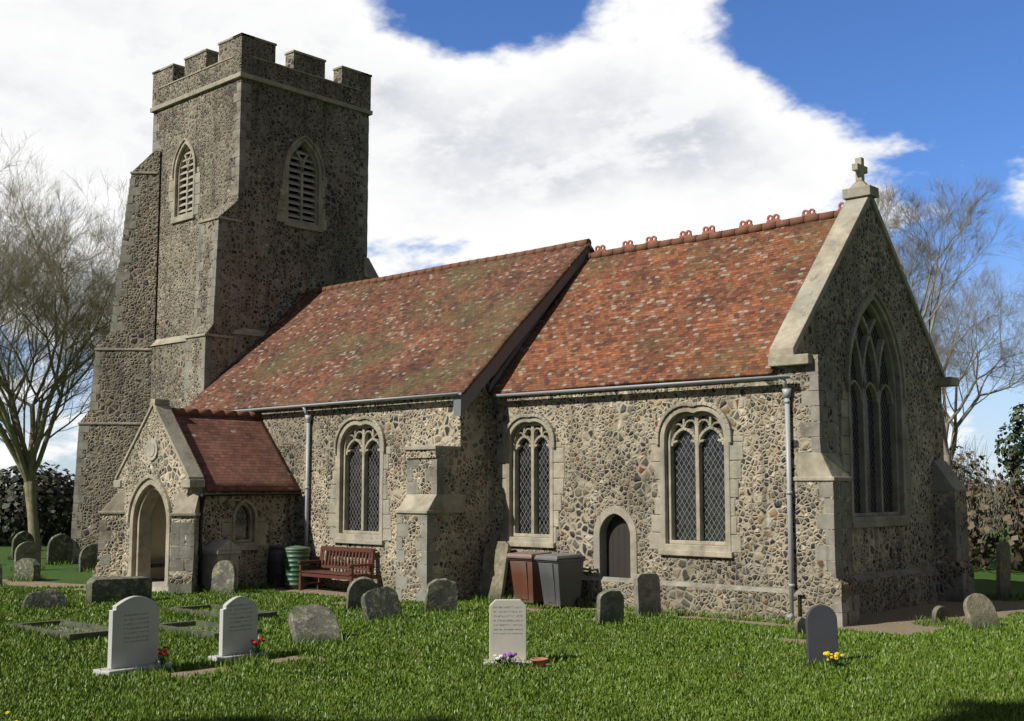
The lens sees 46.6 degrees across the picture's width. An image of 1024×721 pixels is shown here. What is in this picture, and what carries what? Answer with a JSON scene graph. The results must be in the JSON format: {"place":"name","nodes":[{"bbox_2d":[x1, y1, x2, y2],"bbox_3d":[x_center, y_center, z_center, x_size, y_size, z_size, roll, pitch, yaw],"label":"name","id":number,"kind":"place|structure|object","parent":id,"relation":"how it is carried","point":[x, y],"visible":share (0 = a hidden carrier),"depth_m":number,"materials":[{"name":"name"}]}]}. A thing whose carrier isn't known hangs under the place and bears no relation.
{"place":"outdoors","nodes":[
{"label":"outdoors","id":0,"kind":"place"},
{"bbox_2d":[151,563,164,567],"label":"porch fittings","id":1,"kind":"object","parent":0,"point":[157,565],"visible":0.04,"depth_m":28.69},
{"bbox_2d":[201,480,295,588],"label":"porch wall","id":2,"kind":"structure","parent":0,"point":[277,512],"depth_m":28.04,"materials":[{"name":"beige stone"}]},
{"bbox_2d":[150,77,368,407],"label":"tower walls","id":3,"kind":"structure","parent":0,"point":[284,268],"depth_m":35.98,"materials":[{"name":"grey stone"}]},
{"bbox_2d":[198,375,794,620],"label":"gutters","id":4,"kind":"object","parent":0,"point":[786,390],"depth_m":24.25,"materials":[{"name":"grey metal"}]},
{"bbox_2d":[0,585,1023,720],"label":"grass","id":5,"kind":"structure","parent":0,"point":[954,672],"depth_m":15.15,"materials":[{"name":"green plant"}]},
{"bbox_2d":[0,486,1023,715],"bbox_3d":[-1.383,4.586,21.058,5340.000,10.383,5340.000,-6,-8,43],"label":"ground","id":6,"kind":"structure","parent":0,"point":[898,621],"depth_m":24.22,"materials":[{"name":"green plant"}]},
{"bbox_2d":[0,564,1,585],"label":"headstone","id":7,"kind":"object","parent":6,"relation":"on","point":[1,574],"visible":0.63,"depth_m":28.01,"materials":[{"name":"stone"}]},
{"bbox_2d":[2,713,24,720],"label":"daffodils","id":8,"kind":"object","parent":6,"relation":"on","point":[6,715],"visible":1,"depth_m":11.62,"materials":[{"name":"green plant"}]},
{"bbox_2d":[11,531,33,559],"bbox_3d":[-15.787,6.001,38.376,0.130,0.980,0.700,-2,-5,43],"label":"headstone","id":9,"kind":"object","parent":6,"relation":"on","point":[21,537],"visible":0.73,"depth_m":38.26,"materials":[{"name":"stone"}]},
{"bbox_2d":[14,558,40,580],"bbox_3d":[-12.170,5.282,29.846,0.800,0.635,0.200,-4,-7,33],"label":"headstone","id":10,"kind":"object","parent":6,"relation":"on","point":[25,567],"visible":0.73,"depth_m":29.71,"materials":[{"name":"stone"}]},
{"bbox_2d":[14,541,40,569],"bbox_3d":[-13.585,5.520,33.347,0.700,0.880,0.130,5,-12,-41],"label":"headstone","id":11,"kind":"object","parent":6,"relation":"on","point":[29,549],"visible":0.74,"depth_m":33.32,"materials":[{"name":"stone"}]},
{"bbox_2d":[0,462,74,545],"bbox_3d":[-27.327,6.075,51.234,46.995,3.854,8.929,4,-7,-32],"label":"hedge","id":12,"kind":"object","parent":6,"relation":"on","point":[52,475],"depth_m":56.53,"materials":[{"name":"green plant"}]},
{"bbox_2d":[22,589,66,609],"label":"gravestone","id":13,"kind":"object","parent":6,"relation":"on","point":[46,597],"visible":0.73,"depth_m":22.68,"materials":[{"name":"stone"}]},
{"bbox_2d":[9,619,108,640],"bbox_3d":[-7.343,4.492,19.573,2.100,0.220,0.950,-6,-8,43],"label":"grave kerb","id":14,"kind":"object","parent":6,"relation":"on","point":[102,631],"visible":0.43,"depth_m":19.50,"materials":[{"name":"stone"}]},
{"bbox_2d":[40,626,91,632],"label":"kerb grave chippings","id":15,"kind":"object","parent":14,"relation":"in","point":[65,628],"visible":0.21,"depth_m":19.85,"materials":[{"name":"grey gravel"}]},
{"bbox_2d":[46,534,72,564],"bbox_3d":[-13.665,5.742,35.961,0.750,1.000,0.130,5,-4,-42],"label":"headstone","id":16,"kind":"object","parent":6,"relation":"on","point":[59,547],"visible":0.79,"depth_m":35.89,"materials":[{"name":"stone"}]},
{"bbox_2d":[0,132,127,549],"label":"bare tree","id":17,"kind":"object","parent":6,"relation":"on","point":[26,461],"visible":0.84,"depth_m":42.67,"materials":[{"name":"brown plant"}]},
{"bbox_2d":[35,269,114,363],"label":"bare tree","id":18,"kind":"object","parent":6,"relation":"on","point":[93,322],"depth_m":50.15,"materials":[{"name":"brown plant"}]},
{"bbox_2d":[79,544,97,571],"bbox_3d":[-11.619,5.519,33.051,0.800,0.840,0.130,5,-14,-37],"label":"headstone","id":19,"kind":"object","parent":6,"relation":"on","point":[88,556],"visible":0.45,"depth_m":32.91,"materials":[{"name":"stone"}]},
{"bbox_2d":[86,576,151,603],"bbox_3d":[-8.005,4.718,24.221,1.200,0.580,0.500,4,-7,-32],"label":"chest tomb","id":20,"kind":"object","parent":6,"relation":"on","point":[104,589],"depth_m":24.00,"materials":[{"name":"stone"}]},
{"bbox_2d":[93,596,171,675],"bbox_3d":[-5.051,3.704,15.890,0.360,1.100,0.980,-5,-8,37],"label":"gravestone","id":21,"kind":"object","parent":6,"relation":"on","point":[133,637],"visible":0.86,"depth_m":15.82,"materials":[{"name":"stone"}]},
{"bbox_2d":[150,495,165,579],"bbox_3d":[-7.281,3.585,29.035,2.260,3.700,2.580,-6,-8,43],"label":"porch plaster","id":22,"kind":"object","parent":6,"relation":"on","point":[158,544],"depth_m":29.11,"materials":[{"name":"beige paint"}]},
{"bbox_2d":[174,414,300,491],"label":"porch roof","id":23,"kind":"structure","parent":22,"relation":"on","point":[236,454],"depth_m":28.50,"materials":[{"name":"tile"}]},
{"bbox_2d":[152,579,167,591],"bbox_3d":[-7.509,5.449,28.591,2.900,0.300,3.250,-6,-8,43],"label":"doorstep","id":24,"kind":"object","parent":6,"relation":"on","point":[157,585],"depth_m":27.24,"materials":[{"name":"stone"}]},
{"bbox_2d":[118,405,203,587],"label":"porch front wall","id":25,"kind":"structure","parent":6,"relation":"on","point":[165,468],"depth_m":27.99,"materials":[{"name":"beige stone"}]},
{"bbox_2d":[145,438,157,460],"bbox_3d":[-8.446,2.091,27.935,0.520,0.520,0.100,-6,-8,43],"label":"wall plaque","id":26,"kind":"object","parent":25,"relation":"attached to","point":[151,450],"visible":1,"depth_m":27.87,"materials":[{"name":"stone"}]},
{"bbox_2d":[154,647,169,664],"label":"red flowers","id":27,"kind":"object","parent":6,"relation":"on","point":[161,653],"visible":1,"depth_m":15.93,"materials":[{"name":"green plant"}]},
{"bbox_2d":[159,620,261,639],"bbox_3d":[-5.043,4.487,19.550,1.900,0.220,0.900,-6,-8,43],"label":"grave kerb","id":28,"kind":"object","parent":6,"relation":"on","point":[171,625],"visible":0.25,"depth_m":19.86,"materials":[{"name":"stone"}]},
{"bbox_2d":[186,626,218,632],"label":"kerb grave chippings","id":29,"kind":"object","parent":28,"relation":"in","point":[203,629],"visible":0.14,"depth_m":19.97,"materials":[{"name":"grey gravel"}]},
{"bbox_2d":[72,151,370,563],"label":"tower buttresses","id":30,"kind":"structure","parent":6,"relation":"on","point":[124,382],"depth_m":36.60,"materials":[{"name":"grey stone"}]},
{"bbox_2d":[202,539,240,590],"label":"buttress","id":31,"kind":"structure","parent":6,"relation":"on","point":[215,552],"depth_m":26.81,"materials":[{"name":"stone"}]},
{"bbox_2d":[168,604,276,618],"bbox_3d":[-5.339,4.695,21.865,2.100,0.220,0.950,-6,-8,43],"label":"grave kerb","id":32,"kind":"object","parent":6,"relation":"on","point":[264,613],"visible":0.3,"depth_m":21.74,"materials":[{"name":"stone"}]},
{"bbox_2d":[211,560,236,593],"bbox_3d":[-6.332,4.817,26.178,0.600,0.830,0.120,-3,-11,23],"label":"headstone","id":33,"kind":"object","parent":6,"relation":"on","point":[224,575],"visible":0.77,"depth_m":26.12,"materials":[{"name":"stone"}]},
{"bbox_2d":[208,596,266,663],"bbox_3d":[-3.902,3.859,16.968,0.320,0.980,0.800,-5,-8,39],"label":"gravestone","id":34,"kind":"object","parent":6,"relation":"on","point":[238,625],"visible":0.76,"depth_m":16.90,"materials":[{"name":"stone"}]},
{"bbox_2d":[252,637,264,653],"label":"red flowers","id":35,"kind":"object","parent":6,"relation":"on","point":[258,649],"visible":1,"depth_m":16.96,"materials":[{"name":"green plant"}]},
{"bbox_2d":[267,545,291,586],"bbox_3d":[-5.535,4.885,28.348,0.629,0.970,0.629,0,-6,-2],"label":"water tank","id":36,"kind":"object","parent":6,"relation":"on","point":[275,567],"visible":0.66,"depth_m":28.07,"materials":[{"name":"black plastic"}]},
{"bbox_2d":[283,545,309,588],"bbox_3d":[-5.047,4.824,27.819,0.630,0.980,0.645,-6,-8,43],"label":"water butt","id":37,"kind":"object","parent":6,"relation":"on","point":[293,555],"visible":0.91,"depth_m":27.58,"materials":[{"name":"green plastic"}]},
{"bbox_2d":[288,604,341,644],"bbox_3d":[-3.092,4.174,18.610,0.750,0.160,0.891,10,28,-26],"label":"gravestone","id":38,"kind":"object","parent":6,"relation":"on","point":[312,622],"visible":0.79,"depth_m":18.56,"materials":[{"name":"stone"}]},
{"bbox_2d":[297,546,375,590],"bbox_3d":[-3.997,4.752,26.998,1.910,0.990,0.730,-6,-8,43],"label":"garden bench","id":39,"kind":"object","parent":6,"relation":"on","point":[350,575],"visible":0.93,"depth_m":27.12,"materials":[{"name":"brown wood"}]},
{"bbox_2d":[346,577,377,609],"bbox_3d":[-2.863,4.518,22.779,0.600,0.740,0.130,2,3,-22],"label":"gravestone","id":40,"kind":"object","parent":6,"relation":"on","point":[358,588],"visible":0.66,"depth_m":22.68,"materials":[{"name":"stone"}]},
{"bbox_2d":[250,357,507,599],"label":"nave walls","id":41,"kind":"structure","parent":6,"relation":"on","point":[433,421],"depth_m":26.56,"materials":[{"name":"beige stone"}]},
{"bbox_2d":[185,244,588,409],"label":"nave roof","id":42,"kind":"structure","parent":41,"relation":"on","point":[451,330],"depth_m":29.79,"materials":[{"name":"tile"}]},
{"bbox_2d":[171,210,840,418],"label":"ridge tiles","id":43,"kind":"object","parent":42,"relation":"on","point":[640,247],"visible":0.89,"depth_m":28.53,"materials":[{"name":"red tile"}]},
{"bbox_2d":[453,247,591,415],"bbox_3d":[1.742,-0.644,28.443,0.220,4.314,8.520,-6,-8,43],"label":"bargeboard","id":44,"kind":"object","parent":42,"relation":"attached to","point":[509,350],"visible":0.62,"depth_m":26.38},
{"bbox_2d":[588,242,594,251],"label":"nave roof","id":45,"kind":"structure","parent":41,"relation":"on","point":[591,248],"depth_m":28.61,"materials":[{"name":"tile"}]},
{"bbox_2d":[361,586,402,621],"bbox_3d":[-2.327,4.388,21.171,0.700,0.682,0.140,-2,-22,-37],"label":"gravestone","id":46,"kind":"object","parent":6,"relation":"on","point":[382,601],"visible":0.83,"depth_m":21.12,"materials":[{"name":"stone"}]},
{"bbox_2d":[424,578,457,612],"bbox_3d":[-1.330,4.482,22.432,0.600,0.744,0.130,6,0,-16],"label":"gravestone","id":47,"kind":"object","parent":6,"relation":"on","point":[442,593],"visible":0.83,"depth_m":22.37,"materials":[{"name":"stone"}]},
{"bbox_2d":[477,541,510,600],"bbox_3d":[-0.378,4.474,25.062,0.600,1.330,0.100,-4,-21,35],"label":"leaning stone slab","id":48,"kind":"object","parent":6,"relation":"on","point":[494,571],"depth_m":25.02,"materials":[{"name":"stone"}]},
{"bbox_2d":[494,654,503,662],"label":"white flowers","id":49,"kind":"object","parent":6,"relation":"on","point":[498,656],"visible":0.98,"depth_m":15.78,"materials":[{"name":"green plant"}]},
{"bbox_2d":[483,599,532,666],"bbox_3d":[-0.055,3.715,16.061,0.660,0.960,0.340,0,-6,-3],"label":"gravestone","id":50,"kind":"object","parent":6,"relation":"on","point":[507,625],"visible":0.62,"depth_m":16.03,"materials":[{"name":"beige stone"}]},
{"bbox_2d":[503,652,515,663],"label":"purple flowers","id":51,"kind":"object","parent":6,"relation":"on","point":[507,655],"visible":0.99,"depth_m":15.74,"materials":[{"name":"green plant"}]},
{"bbox_2d":[0,556,1023,676],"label":"grass tufts","id":52,"kind":"object","parent":6,"relation":"on","point":[990,596],"visible":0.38,"depth_m":20.52,"materials":[{"name":"green plant"}]},
{"bbox_2d":[78,32,967,585],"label":"stone dressings","id":53,"kind":"structure","parent":6,"relation":"on","point":[860,194],"depth_m":24.56,"materials":[{"name":"stone"}]},
{"bbox_2d":[179,150,314,220],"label":"louvres","id":54,"kind":"object","parent":53,"relation":"on","point":[291,189],"visible":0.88,"depth_m":36.43,"materials":[{"name":"grey wood"}]},
{"bbox_2d":[184,147,311,221],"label":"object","id":55,"kind":"object","parent":53,"relation":"on","point":[296,186],"visible":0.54,"depth_m":36.54,"materials":[{"name":"black wood"}]},
{"bbox_2d":[152,35,370,109],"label":"battlement parapet","id":56,"kind":"structure","parent":53,"relation":"on","point":[243,50],"depth_m":36.49,"materials":[{"name":"grey stone"}]},
{"bbox_2d":[348,415,725,541],"bbox_3d":[0.226,2.498,25.176,9.840,2.388,0.619,-4,-7,36],"label":"glass","id":57,"kind":"object","parent":53,"relation":"on","point":[713,488],"visible":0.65,"depth_m":22.83,"materials":[{"name":"grey glass"}]},
{"bbox_2d":[235,309,892,539],"bbox_3d":[0.360,1.500,25.358,14.706,4.851,1.817,-2,-6,17],"label":"glass","id":58,"kind":"object","parent":53,"relation":"on","point":[241,528],"visible":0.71,"depth_m":23.52,"materials":[{"name":"black glass"}]},
{"bbox_2d":[606,515,630,577],"bbox_3d":[2.175,3.940,23.568,0.780,1.820,0.010,-6,-8,43],"label":"priest door","id":59,"kind":"structure","parent":53,"relation":"attached to","point":[618,546],"depth_m":23.65,"materials":[{"name":"brown wood"}]},
{"bbox_2d":[71,82,974,626],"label":"stone quoins","id":60,"kind":"object","parent":6,"relation":"on","point":[829,552],"visible":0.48,"depth_m":24.80,"materials":[{"name":"beige stone"}]},
{"bbox_2d":[506,551,551,602],"bbox_3d":[0.400,4.406,24.067,0.650,1.052,0.851,-5,-8,39],"label":"wheelie bin","id":61,"kind":"object","parent":6,"relation":"on","point":[526,580],"visible":0.58,"depth_m":23.79,"materials":[{"name":"plastic"}]},
{"bbox_2d":[93,354,973,625],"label":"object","id":62,"kind":"object","parent":6,"relation":"on","point":[820,584],"visible":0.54,"depth_m":23.45,"materials":[{"name":"beige stone"}]},
{"bbox_2d":[530,657,548,666],"bbox_3d":[0.368,4.035,15.879,0.250,0.110,0.244,-6,-8,43],"label":"terracotta bowl","id":63,"kind":"object","parent":6,"relation":"on","point":[542,661],"visible":0.95,"depth_m":15.81,"materials":[{"name":"orange ceramic"}]},
{"bbox_2d":[534,553,585,607],"bbox_3d":[0.970,4.336,23.403,0.851,1.052,0.650,5,-8,-41],"label":"grey wheelie bin","id":64,"kind":"object","parent":6,"relation":"on","point":[561,577],"visible":0.98,"depth_m":23.20,"materials":[{"name":"plastic"}]},
{"bbox_2d":[596,589,623,625],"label":"gravestone","id":65,"kind":"object","parent":6,"relation":"on","point":[610,605],"visible":0.73,"depth_m":20.26,"materials":[{"name":"stone"}]},
{"bbox_2d":[493,372,779,587],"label":"chancel walls","id":66,"kind":"structure","parent":6,"relation":"on","point":[603,437],"depth_m":23.16,"materials":[{"name":"beige stone"}]},
{"bbox_2d":[488,218,835,395],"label":"chancel roof","id":67,"kind":"structure","parent":66,"relation":"on","point":[717,308],"depth_m":24.68,"materials":[{"name":"tile"}]},
{"bbox_2d":[594,202,843,251],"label":"ridge crests","id":68,"kind":"object","parent":67,"relation":"attached to","point":[746,224],"visible":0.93,"depth_m":26.21,"materials":[{"name":"red ceramic"}]},
{"bbox_2d":[633,573,660,617],"bbox_3d":[2.444,4.288,21.458,0.520,0.880,0.120,4,-10,-32],"label":"gravestone","id":69,"kind":"object","parent":6,"relation":"on","point":[647,598],"visible":0.73,"depth_m":21.40,"materials":[{"name":"stone"}]},
{"bbox_2d":[794,617,805,634],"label":"headstone","id":70,"kind":"object","parent":6,"relation":"on","point":[799,625],"visible":0.6,"depth_m":18.78,"materials":[{"name":"stone"}]},
{"bbox_2d":[805,604,838,665],"bbox_3d":[4.121,3.691,15.807,0.420,0.880,0.070,1,-8,-5],"label":"slate headstone","id":71,"kind":"object","parent":6,"relation":"on","point":[821,630],"visible":0.78,"depth_m":15.78,"materials":[{"name":"grey stone"}]},
{"bbox_2d":[824,650,846,666],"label":"yellow flowers","id":72,"kind":"object","parent":6,"relation":"on","point":[836,658],"visible":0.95,"depth_m":15.43,"materials":[{"name":"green plant"}]},
{"bbox_2d":[932,605,947,624],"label":"headstone","id":73,"kind":"object","parent":6,"relation":"on","point":[940,612],"visible":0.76,"depth_m":20.27,"materials":[{"name":"stone"}]},
{"bbox_2d":[869,169,1023,466],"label":"pale tree","id":74,"kind":"object","parent":6,"relation":"on","point":[924,249],"visible":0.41,"depth_m":34.07,"materials":[{"name":"brown plant"}]},
{"bbox_2d":[902,242,1023,460],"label":"bare tree","id":75,"kind":"object","parent":6,"relation":"on","point":[947,362],"visible":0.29,"depth_m":46.90,"materials":[{"name":"brown plant"}]},
{"bbox_2d":[963,593,999,628],"bbox_3d":[7.676,4.156,19.459,0.550,0.700,0.100,2,-30,-17],"label":"leaning headstone","id":76,"kind":"object","parent":6,"relation":"on","point":[978,608],"visible":0.76,"depth_m":19.43,"materials":[{"name":"stone"}]},
{"bbox_2d":[947,429,1023,570],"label":"hedge","id":77,"kind":"object","parent":6,"relation":"on","point":[988,511],"visible":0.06,"depth_m":33.01,"materials":[{"name":"brown plant"}]},
{"bbox_2d":[959,201,1023,402],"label":"bare tree","id":78,"kind":"object","parent":6,"relation":"on","point":[1020,357],"visible":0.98,"depth_m":36.60,"materials":[{"name":"brown plant"}]},
{"bbox_2d":[996,542,1010,599],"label":"gravestone","id":79,"kind":"object","parent":6,"relation":"on","point":[1003,571],"visible":0.77,"depth_m":24.78,"materials":[{"name":"stone"}]},
{"bbox_2d":[1008,445,1023,571],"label":"ivy tree trunk","id":80,"kind":"object","parent":6,"relation":"on","point":[1018,565],"visible":0.35,"depth_m":32.81,"materials":[{"name":"green plant"}]},
{"bbox_2d":[994,404,1023,537],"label":"ivy on trunk","id":81,"kind":"object","parent":80,"relation":"attached to","point":[1017,431],"visible":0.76,"depth_m":33.01,"materials":[{"name":"green plant"}]},
{"bbox_2d":[0,0,1023,486],"label":"sky","id":82,"kind":"structure","parent":0,"point":[497,127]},
{"bbox_2d":[775,202,943,605],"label":"gable end wall","id":83,"kind":"structure","parent":0,"point":[866,265],"depth_m":23.45,"materials":[{"name":"grey stone"}]}
]}

